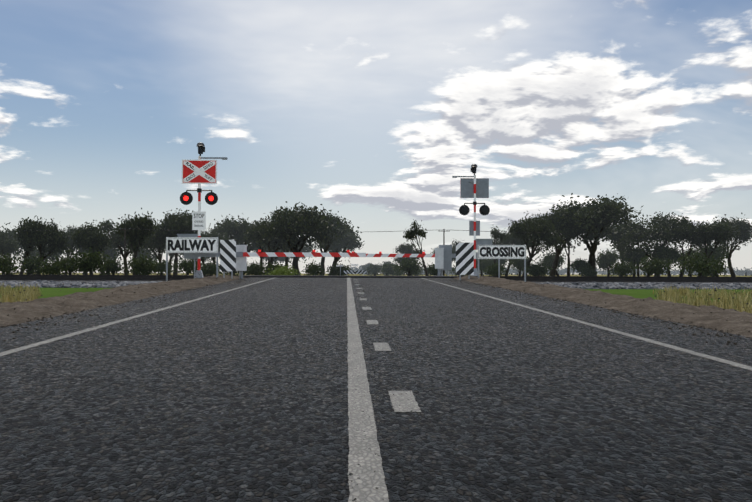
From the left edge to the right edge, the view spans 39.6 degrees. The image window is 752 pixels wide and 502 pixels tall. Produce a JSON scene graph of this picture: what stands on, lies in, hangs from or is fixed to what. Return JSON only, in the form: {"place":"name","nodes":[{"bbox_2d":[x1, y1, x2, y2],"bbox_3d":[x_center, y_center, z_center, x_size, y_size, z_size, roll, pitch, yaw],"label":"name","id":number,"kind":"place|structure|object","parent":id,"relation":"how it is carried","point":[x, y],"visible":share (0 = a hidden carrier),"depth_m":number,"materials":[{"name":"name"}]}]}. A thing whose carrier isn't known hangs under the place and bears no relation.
{"place":"outdoors","nodes":[
{"label":"outdoors","id":0,"kind":"place"},
{"bbox_2d":[0,277,751,501],"bbox_3d":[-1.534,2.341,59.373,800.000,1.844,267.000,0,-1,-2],"label":"road","id":1,"kind":"structure","parent":0,"point":[239,395],"depth_m":6.28,"materials":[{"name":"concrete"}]},
{"bbox_2d":[344,270,366,273],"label":"striped barrier board","id":2,"kind":"object","parent":1,"relation":"on","point":[353,272],"visible":0.79,"depth_m":141.87,"materials":[{"name":"grey paint"}]},
{"bbox_2d":[0,278,751,501],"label":"road markings","id":3,"kind":"object","parent":1,"relation":"on","point":[369,481],"visible":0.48,"depth_m":6.20,"materials":[{"name":"paint"}]},
{"bbox_2d":[0,273,751,306],"bbox_3d":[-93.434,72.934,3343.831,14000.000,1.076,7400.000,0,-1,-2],"label":"ground","id":4,"kind":"structure","parent":0,"point":[634,293],"depth_m":37.04,"materials":[{"name":"green plant"}]},
{"bbox_2d":[0,230,20,258],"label":"tree","id":5,"kind":"object","parent":4,"relation":"on","point":[8,245],"visible":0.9,"depth_m":220.31,"materials":[{"name":"green plant"}]},
{"bbox_2d":[0,252,28,274],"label":"shrub","id":6,"kind":"object","parent":4,"relation":"on","point":[6,264],"visible":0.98,"depth_m":165.93,"materials":[{"name":"green plant"}]},
{"bbox_2d":[0,222,33,274],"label":"tree","id":7,"kind":"object","parent":4,"relation":"on","point":[10,232],"visible":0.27,"depth_m":261.11,"materials":[{"name":"green plant"}]},
{"bbox_2d":[0,283,41,302],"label":"dry grass tufts","id":8,"kind":"object","parent":4,"relation":"on","point":[30,294],"visible":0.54,"depth_m":28.41,"materials":[{"name":"yellow plant"}]},
{"bbox_2d":[10,218,37,274],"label":"tree","id":9,"kind":"object","parent":4,"relation":"on","point":[26,246],"visible":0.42,"depth_m":194.16,"materials":[{"name":"green plant"}]},
{"bbox_2d":[13,247,48,273],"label":"tree","id":10,"kind":"object","parent":4,"relation":"on","point":[35,251],"visible":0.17,"depth_m":271.31,"materials":[{"name":"green plant"}]},
{"bbox_2d":[17,253,49,274],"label":"shrub","id":11,"kind":"object","parent":4,"relation":"on","point":[31,267],"visible":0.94,"depth_m":177.94,"materials":[{"name":"green plant"}]},
{"bbox_2d":[15,215,72,274],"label":"eucalypt","id":12,"kind":"object","parent":4,"relation":"on","point":[54,241],"visible":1,"depth_m":189.63,"materials":[{"name":"green plant"}]},
{"bbox_2d":[35,245,64,263],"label":"tree","id":13,"kind":"object","parent":4,"relation":"on","point":[51,257],"visible":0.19,"depth_m":270.49,"materials":[{"name":"green plant"}]},
{"bbox_2d":[36,255,67,274],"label":"shrub","id":14,"kind":"object","parent":4,"relation":"on","point":[50,268],"visible":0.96,"depth_m":162.05,"materials":[{"name":"green plant"}]},
{"bbox_2d":[50,249,86,274],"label":"shrub","id":15,"kind":"object","parent":4,"relation":"on","point":[69,271],"visible":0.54,"depth_m":167.57,"materials":[{"name":"green plant"}]},
{"bbox_2d":[61,225,90,274],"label":"tree","id":16,"kind":"object","parent":4,"relation":"on","point":[71,229],"visible":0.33,"depth_m":239.31,"materials":[{"name":"green plant"}]},
{"bbox_2d":[65,247,109,274],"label":"shrub","id":17,"kind":"object","parent":4,"relation":"on","point":[89,262],"visible":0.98,"depth_m":164.09,"materials":[{"name":"green plant"}]},
{"bbox_2d":[67,220,112,273],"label":"eucalypt","id":18,"kind":"object","parent":4,"relation":"on","point":[95,240],"visible":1,"depth_m":189.51,"materials":[{"name":"green plant"}]},
{"bbox_2d":[98,246,120,273],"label":"tree","id":19,"kind":"object","parent":4,"relation":"on","point":[110,253],"visible":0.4,"depth_m":264.44,"materials":[{"name":"green plant"}]},
{"bbox_2d":[98,254,129,274],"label":"shrub","id":20,"kind":"object","parent":4,"relation":"on","point":[111,267],"visible":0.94,"depth_m":174.07,"materials":[{"name":"green plant"}]},
{"bbox_2d":[93,218,139,274],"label":"eucalypt","id":21,"kind":"object","parent":4,"relation":"on","point":[114,236],"visible":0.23,"depth_m":213.37,"materials":[{"name":"green plant"}]},
{"bbox_2d":[0,275,243,327],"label":"dirt verge","id":22,"kind":"object","parent":4,"relation":"on","point":[32,309],"depth_m":19.54,"materials":[{"name":"brown soil"}]},
{"bbox_2d":[112,208,158,274],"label":"eucalypt","id":23,"kind":"object","parent":4,"relation":"on","point":[139,232],"visible":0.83,"depth_m":178.49,"materials":[{"name":"green plant"}]},
{"bbox_2d":[116,251,159,274],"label":"shrub","id":24,"kind":"object","parent":4,"relation":"on","point":[143,266],"visible":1,"depth_m":165.67,"materials":[{"name":"green plant"}]},
{"bbox_2d":[131,246,158,260],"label":"eucalypt","id":25,"kind":"object","parent":4,"relation":"on","point":[149,253],"visible":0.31,"depth_m":265.80,"materials":[{"name":"green plant"}]},
{"bbox_2d":[138,222,165,274],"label":"tree","id":26,"kind":"object","parent":4,"relation":"on","point":[160,251],"visible":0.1,"depth_m":208.16,"materials":[{"name":"green plant"}]},
{"bbox_2d":[150,256,175,274],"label":"shrub","id":27,"kind":"object","parent":4,"relation":"on","point":[162,267],"visible":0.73,"depth_m":180.30,"materials":[{"name":"green plant"}]},
{"bbox_2d":[163,246,182,274],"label":"tree","id":28,"kind":"object","parent":4,"relation":"on","point":[171,255],"depth_m":286.12,"materials":[{"name":"green plant"}]},
{"bbox_2d":[146,208,204,274],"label":"eucalypt","id":29,"kind":"object","parent":4,"relation":"on","point":[170,224],"visible":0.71,"depth_m":196.65,"materials":[{"name":"green plant"}]},
{"bbox_2d":[172,258,202,274],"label":"shrub","id":30,"kind":"object","parent":4,"relation":"on","point":[186,265],"visible":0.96,"depth_m":170.96,"materials":[{"name":"green plant"}]},
{"bbox_2d":[166,237,217,280],"bbox_3d":[-7.192,0.682,41.120,2.027,2.450,0.796,0,-1,-2],"label":"railway sign","id":31,"kind":"object","parent":4,"relation":"on","point":[191,244],"visible":0.98,"depth_m":40.74,"materials":[{"name":"white metal"}]},
{"bbox_2d":[179,253,211,264],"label":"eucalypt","id":32,"kind":"object","parent":4,"relation":"on","point":[205,260],"visible":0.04,"depth_m":323.12,"materials":[{"name":"green plant"}]},
{"bbox_2d":[200,231,208,274],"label":"eucalypt","id":33,"kind":"object","parent":4,"relation":"on","point":[202,259],"depth_m":241.16,"materials":[{"name":"green plant"}]},
{"bbox_2d":[196,259,222,274],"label":"shrub","id":34,"kind":"object","parent":4,"relation":"on","point":[209,268],"visible":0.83,"depth_m":177.62,"materials":[{"name":"green plant"}]},
{"bbox_2d":[201,232,228,274],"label":"tree","id":35,"kind":"object","parent":4,"relation":"on","point":[220,237],"visible":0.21,"depth_m":218.44,"materials":[{"name":"green plant"}]},
{"bbox_2d":[220,240,235,278],"bbox_3d":[-5.782,0.510,40.816,0.620,1.890,0.072,0,-1,-2],"label":"chevron board","id":36,"kind":"object","parent":4,"relation":"on","point":[227,255],"visible":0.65,"depth_m":40.79,"materials":[{"name":"grey paint"}]},
{"bbox_2d":[214,257,248,274],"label":"shrub","id":37,"kind":"object","parent":4,"relation":"on","point":[227,273],"visible":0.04,"depth_m":168.79,"materials":[{"name":"green plant"}]},
{"bbox_2d":[206,213,267,274],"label":"eucalypt","id":38,"kind":"object","parent":4,"relation":"on","point":[230,228],"visible":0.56,"depth_m":231.96,"materials":[{"name":"green plant"}]},
{"bbox_2d":[238,260,271,274],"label":"shrub","id":39,"kind":"object","parent":4,"relation":"on","point":[256,269],"visible":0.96,"depth_m":176.48,"materials":[{"name":"green plant"}]},
{"bbox_2d":[248,216,272,274],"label":"tree","id":40,"kind":"object","parent":4,"relation":"on","point":[259,247],"visible":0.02,"depth_m":235.31,"materials":[{"name":"green plant"}]},
{"bbox_2d":[240,218,296,272],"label":"eucalypt","id":41,"kind":"object","parent":4,"relation":"on","point":[253,233],"visible":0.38,"depth_m":205.24,"materials":[{"name":"green plant"}]},
{"bbox_2d":[177,142,365,278],"bbox_3d":[-4.181,-1.277,41.771,7.540,6.152,0.990,0,-1,-2],"label":"railway crossing signal","id":42,"kind":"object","parent":4,"relation":"on","point":[199,171],"depth_m":41.75,"materials":[{"name":"metal"}]},
{"bbox_2d":[254,247,299,273],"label":"tree","id":43,"kind":"object","parent":4,"relation":"on","point":[280,259],"visible":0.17,"depth_m":327.63,"materials":[{"name":"green plant"}]},
{"bbox_2d":[263,260,295,274],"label":"shrub","id":44,"kind":"object","parent":4,"relation":"on","point":[273,266],"visible":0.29,"depth_m":169.53,"materials":[{"name":"green plant"}]},
{"bbox_2d":[264,265,301,274],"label":"wattle bush","id":45,"kind":"object","parent":4,"relation":"on","point":[284,271],"visible":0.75,"depth_m":118.89,"materials":[{"name":"green plant"}]},
{"bbox_2d":[266,206,299,266],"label":"eucalypt","id":46,"kind":"object","parent":4,"relation":"on","point":[286,259],"depth_m":232.19,"materials":[{"name":"green plant"}]},
{"bbox_2d":[278,237,317,274],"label":"tree","id":47,"kind":"object","parent":4,"relation":"on","point":[308,250],"visible":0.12,"depth_m":316.24,"materials":[{"name":"green plant"}]},
{"bbox_2d":[253,201,345,274],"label":"eucalypt","id":48,"kind":"object","parent":4,"relation":"on","point":[284,223],"visible":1,"depth_m":192.04,"materials":[{"name":"green plant"}]},
{"bbox_2d":[302,260,327,275],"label":"shrub","id":49,"kind":"object","parent":4,"relation":"on","point":[313,269],"visible":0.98,"depth_m":178.76,"materials":[{"name":"green plant"}]},
{"bbox_2d":[311,211,358,275],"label":"eucalypt","id":50,"kind":"object","parent":4,"relation":"on","point":[343,229],"visible":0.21,"depth_m":232.95,"materials":[{"name":"green plant"}]},
{"bbox_2d":[325,260,354,275],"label":"shrub","id":51,"kind":"object","parent":4,"relation":"on","point":[335,270],"visible":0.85,"depth_m":190.75,"materials":[{"name":"green plant"}]},
{"bbox_2d":[316,227,363,275],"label":"eucalypt","id":52,"kind":"object","parent":4,"relation":"on","point":[347,245],"visible":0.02,"depth_m":286.79,"materials":[{"name":"green plant"}]},
{"bbox_2d":[317,232,363,266],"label":"tree","id":53,"kind":"object","parent":4,"relation":"on","point":[353,241],"visible":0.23,"depth_m":263.81,"materials":[{"name":"green plant"}]},
{"bbox_2d":[336,264,357,275],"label":"street name signs","id":54,"kind":"object","parent":4,"relation":"on","point":[343,265],"visible":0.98,"depth_m":142.13,"materials":[{"name":"metal"}]},
{"bbox_2d":[355,265,362,274],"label":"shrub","id":55,"kind":"object","parent":4,"relation":"on","point":[359,269],"visible":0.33,"depth_m":673.90,"materials":[{"name":"green plant"}]},
{"bbox_2d":[361,263,373,274],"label":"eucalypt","id":56,"kind":"object","parent":4,"relation":"on","point":[365,266],"visible":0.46,"depth_m":467.87,"materials":[{"name":"green plant"}]},
{"bbox_2d":[364,263,382,275],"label":"shrub","id":57,"kind":"object","parent":4,"relation":"on","point":[372,269],"visible":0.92,"depth_m":299.64,"materials":[{"name":"green plant"}]},
{"bbox_2d":[0,274,751,284],"bbox_3d":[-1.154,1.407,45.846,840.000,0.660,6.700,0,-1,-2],"label":"railway track","id":58,"kind":"structure","parent":4,"relation":"on","point":[534,279],"depth_m":45.30,"materials":[{"name":"metal"}]},
{"bbox_2d":[238,275,458,277],"bbox_3d":[-1.155,1.282,45.898,9.500,0.394,2.600,0,-1,-2],"label":"crossing panel","id":59,"kind":"object","parent":58,"relation":"on","point":[293,276],"visible":0.32,"depth_m":44.61,"materials":[{"name":"grey concrete"}]},
{"bbox_2d":[0,280,751,289],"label":"ballast rocks","id":60,"kind":"object","parent":4,"relation":"on","point":[114,284],"visible":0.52,"depth_m":43.17,"materials":[{"name":"grey gravel"}]},
{"bbox_2d":[377,261,400,275],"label":"shrub","id":61,"kind":"object","parent":4,"relation":"on","point":[387,268],"visible":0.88,"depth_m":258.43,"materials":[{"name":"green plant"}]},
{"bbox_2d":[37,228,751,275],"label":"power line","id":62,"kind":"object","parent":4,"relation":"on","point":[125,229],"visible":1,"depth_m":169.66,"materials":[{"name":"grey paint"}]},
{"bbox_2d":[391,242,425,275],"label":"tree","id":63,"kind":"object","parent":4,"relation":"on","point":[406,249],"visible":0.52,"depth_m":257.60,"materials":[{"name":"green plant"}]},
{"bbox_2d":[393,257,426,275],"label":"shrub","id":64,"kind":"object","parent":4,"relation":"on","point":[409,267],"visible":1,"depth_m":200.06,"materials":[{"name":"green plant"}]},
{"bbox_2d":[403,220,427,275],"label":"tree","id":65,"kind":"object","parent":4,"relation":"on","point":[411,233],"visible":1,"depth_m":165.59,"materials":[{"name":"green plant"}]},
{"bbox_2d":[352,164,492,275],"bbox_3d":[1.951,-1.209,51.437,7.540,6.152,0.990,0,-1,-2],"label":"railway crossing signal","id":66,"kind":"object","parent":4,"relation":"on","point":[474,187],"depth_m":51.42,"materials":[{"name":"metal"}]},
{"bbox_2d":[418,262,446,275],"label":"shrub","id":67,"kind":"object","parent":4,"relation":"on","point":[432,270],"visible":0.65,"depth_m":189.48,"materials":[{"name":"green plant"}]},
{"bbox_2d":[439,245,451,275],"bbox_3d":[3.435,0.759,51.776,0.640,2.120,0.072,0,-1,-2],"label":"equipment cabinet","id":68,"kind":"object","parent":4,"relation":"on","point":[448,257],"visible":0.54,"depth_m":51.75,"materials":[{"name":"grey metal"}]},
{"bbox_2d":[451,238,462,275],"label":"eucalypt","id":69,"kind":"object","parent":4,"relation":"on","point":[453,248],"visible":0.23,"depth_m":277.43,"materials":[{"name":"green plant"}]},
{"bbox_2d":[449,265,467,275],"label":"shrub","id":70,"kind":"object","parent":4,"relation":"on","point":[452,271],"visible":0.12,"depth_m":205.48,"materials":[{"name":"green plant"}]},
{"bbox_2d":[456,243,473,279],"bbox_3d":[3.463,0.576,40.773,0.700,1.810,0.072,0,-1,-2],"label":"chevron board","id":71,"kind":"object","parent":4,"relation":"on","point":[464,258],"visible":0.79,"depth_m":40.74,"materials":[{"name":"grey paint"}]},
{"bbox_2d":[476,259,492,275],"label":"understorey","id":72,"kind":"object","parent":4,"relation":"on","point":[484,264],"visible":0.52,"depth_m":229.11,"materials":[{"name":"green plant"}]},
{"bbox_2d":[482,261,509,275],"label":"shrub","id":73,"kind":"object","parent":4,"relation":"on","point":[492,270],"visible":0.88,"depth_m":185.42,"materials":[{"name":"green plant"}]},
{"bbox_2d":[489,259,508,266],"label":"understorey","id":74,"kind":"object","parent":4,"relation":"on","point":[503,261],"visible":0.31,"depth_m":250.47,"materials":[{"name":"green plant"}]},
{"bbox_2d":[490,226,508,263],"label":"tree","id":75,"kind":"object","parent":4,"relation":"on","point":[497,235],"visible":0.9,"depth_m":205.57,"materials":[{"name":"green plant"}]},
{"bbox_2d":[478,244,525,281],"bbox_3d":[4.907,0.849,41.154,1.897,2.190,0.796,0,-1,-2],"label":"crossing sign","id":76,"kind":"object","parent":4,"relation":"on","point":[498,252],"visible":0.96,"depth_m":40.78,"materials":[{"name":"white metal"}]},
{"bbox_2d":[492,231,544,275],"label":"eucalypt","id":77,"kind":"object","parent":4,"relation":"on","point":[513,240],"visible":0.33,"depth_m":231.10,"materials":[{"name":"green plant"}]},
{"bbox_2d":[513,268,523,274],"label":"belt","id":78,"kind":"object","parent":4,"relation":"on","point":[515,272],"visible":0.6,"depth_m":627.09,"materials":[{"name":"green plant"}]},
{"bbox_2d":[509,256,532,275],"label":"understorey","id":79,"kind":"object","parent":4,"relation":"on","point":[518,264],"visible":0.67,"depth_m":215.14,"materials":[{"name":"green plant"}]},
{"bbox_2d":[505,211,566,275],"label":"eucalypt","id":80,"kind":"object","parent":4,"relation":"on","point":[539,229],"visible":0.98,"depth_m":190.22,"materials":[{"name":"green plant"}]},
{"bbox_2d":[522,260,554,275],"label":"shrub","id":81,"kind":"object","parent":4,"relation":"on","point":[535,269],"visible":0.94,"depth_m":190.40,"materials":[{"name":"green plant"}]},
{"bbox_2d":[535,248,565,275],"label":"tree","id":82,"kind":"object","parent":4,"relation":"on","point":[549,258],"visible":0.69,"depth_m":225.99,"materials":[{"name":"green plant"}]},
{"bbox_2d":[559,267,572,274],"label":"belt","id":83,"kind":"object","parent":4,"relation":"on","point":[564,271],"visible":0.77,"depth_m":699.14,"materials":[{"name":"green plant"}]},
{"bbox_2d":[543,200,590,275],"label":"eucalypt","id":84,"kind":"object","parent":4,"relation":"on","point":[569,227],"visible":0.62,"depth_m":202.40,"materials":[{"name":"green plant"}]},
{"bbox_2d":[564,245,569,275],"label":"eucalypt","id":85,"kind":"object","parent":4,"relation":"on","point":[568,259],"depth_m":227.69,"materials":[{"name":"plant"}]},
{"bbox_2d":[567,254,591,275],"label":"understorey","id":86,"kind":"object","parent":4,"relation":"on","point":[578,264],"visible":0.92,"depth_m":205.58,"materials":[{"name":"green plant"}]},
{"bbox_2d":[579,264,596,275],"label":"shrub","id":87,"kind":"object","parent":4,"relation":"on","point":[586,271],"visible":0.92,"depth_m":200.44,"materials":[{"name":"green plant"}]},
{"bbox_2d":[546,193,643,275],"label":"eucalypt","id":88,"kind":"object","parent":4,"relation":"on","point":[600,218],"visible":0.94,"depth_m":200.54,"materials":[{"name":"green plant"}]},
{"bbox_2d":[452,276,751,336],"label":"dirt verge","id":89,"kind":"object","parent":4,"relation":"on","point":[718,317],"depth_m":17.64,"materials":[{"name":"brown soil"}]},
{"bbox_2d":[596,249,620,275],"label":"tree","id":90,"kind":"object","parent":4,"relation":"on","point":[606,259],"visible":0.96,"depth_m":230.70,"materials":[{"name":"green plant"}]},
{"bbox_2d":[607,219,635,275],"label":"tree","id":91,"kind":"object","parent":4,"relation":"on","point":[616,236],"visible":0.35,"depth_m":222.11,"materials":[{"name":"green plant"}]},
{"bbox_2d":[607,258,641,275],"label":"shrub","id":92,"kind":"object","parent":4,"relation":"on","point":[622,269],"visible":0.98,"depth_m":185.40,"materials":[{"name":"green plant"}]},
{"bbox_2d":[614,243,649,275],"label":"tree","id":93,"kind":"object","parent":4,"relation":"on","point":[633,256],"visible":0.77,"depth_m":213.40,"materials":[{"name":"green plant"}]},
{"bbox_2d":[607,211,697,275],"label":"eucalypt","id":94,"kind":"object","parent":4,"relation":"on","point":[639,227],"visible":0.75,"depth_m":208.54,"materials":[{"name":"green plant"}]},
{"bbox_2d":[635,252,676,275],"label":"shrub","id":95,"kind":"object","parent":4,"relation":"on","point":[649,267],"visible":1,"depth_m":178.20,"materials":[{"name":"green plant"}]},
{"bbox_2d":[649,237,685,276],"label":"tree","id":96,"kind":"object","parent":4,"relation":"on","point":[671,253],"visible":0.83,"depth_m":206.09,"materials":[{"name":"green plant"}]},
{"bbox_2d":[674,266,688,275],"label":"belt","id":97,"kind":"object","parent":4,"relation":"on","point":[677,272],"visible":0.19,"depth_m":761.86,"materials":[{"name":"green plant"}]},
{"bbox_2d":[677,246,696,276],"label":"tree","id":98,"kind":"object","parent":4,"relation":"on","point":[686,251],"visible":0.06,"depth_m":223.66,"materials":[{"name":"green plant"}]},
{"bbox_2d":[665,213,712,276],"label":"eucalypt","id":99,"kind":"object","parent":4,"relation":"on","point":[685,224],"visible":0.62,"depth_m":206.38,"materials":[{"name":"green plant"}]},
{"bbox_2d":[673,248,727,276],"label":"shrub","id":100,"kind":"object","parent":4,"relation":"on","point":[702,267],"visible":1,"depth_m":167.69,"materials":[{"name":"green plant"}]},
{"bbox_2d":[653,284,751,312],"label":"dry grass tufts","id":101,"kind":"object","parent":4,"relation":"on","point":[724,302],"visible":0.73,"depth_m":27.48,"materials":[{"name":"yellow plant"}]},
{"bbox_2d":[694,244,733,276],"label":"tree","id":102,"kind":"object","parent":4,"relation":"on","point":[719,254],"visible":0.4,"depth_m":211.53,"materials":[{"name":"green plant"}]},
{"bbox_2d":[700,253,730,276],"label":"shrub","id":103,"kind":"object","parent":4,"relation":"on","point":[719,266],"visible":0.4,"depth_m":176.79,"materials":[{"name":"green plant"}]},
{"bbox_2d":[689,219,745,276],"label":"eucalypt","id":104,"kind":"object","parent":4,"relation":"on","point":[722,235],"visible":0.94,"depth_m":201.39,"materials":[{"name":"green plant"}]},
{"bbox_2d":[708,213,751,276],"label":"eucalypt","id":105,"kind":"object","parent":4,"relation":"on","point":[744,236],"visible":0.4,"depth_m":233.01,"materials":[{"name":"green plant"}]},
{"bbox_2d":[736,267,751,275],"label":"belt","id":106,"kind":"object","parent":4,"relation":"on","point":[747,271],"visible":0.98,"depth_m":639.20,"materials":[{"name":"green plant"}]},
{"bbox_2d":[0,271,751,349],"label":"loose gravel","id":107,"kind":"structure","parent":0,"point":[702,332],"depth_m":15.75,"materials":[{"name":"grey gravel"}]},
{"bbox_2d":[0,0,751,274],"label":"sky","id":108,"kind":"structure","parent":0,"point":[366,111],"materials":[{"name":"blue"}]}
]}

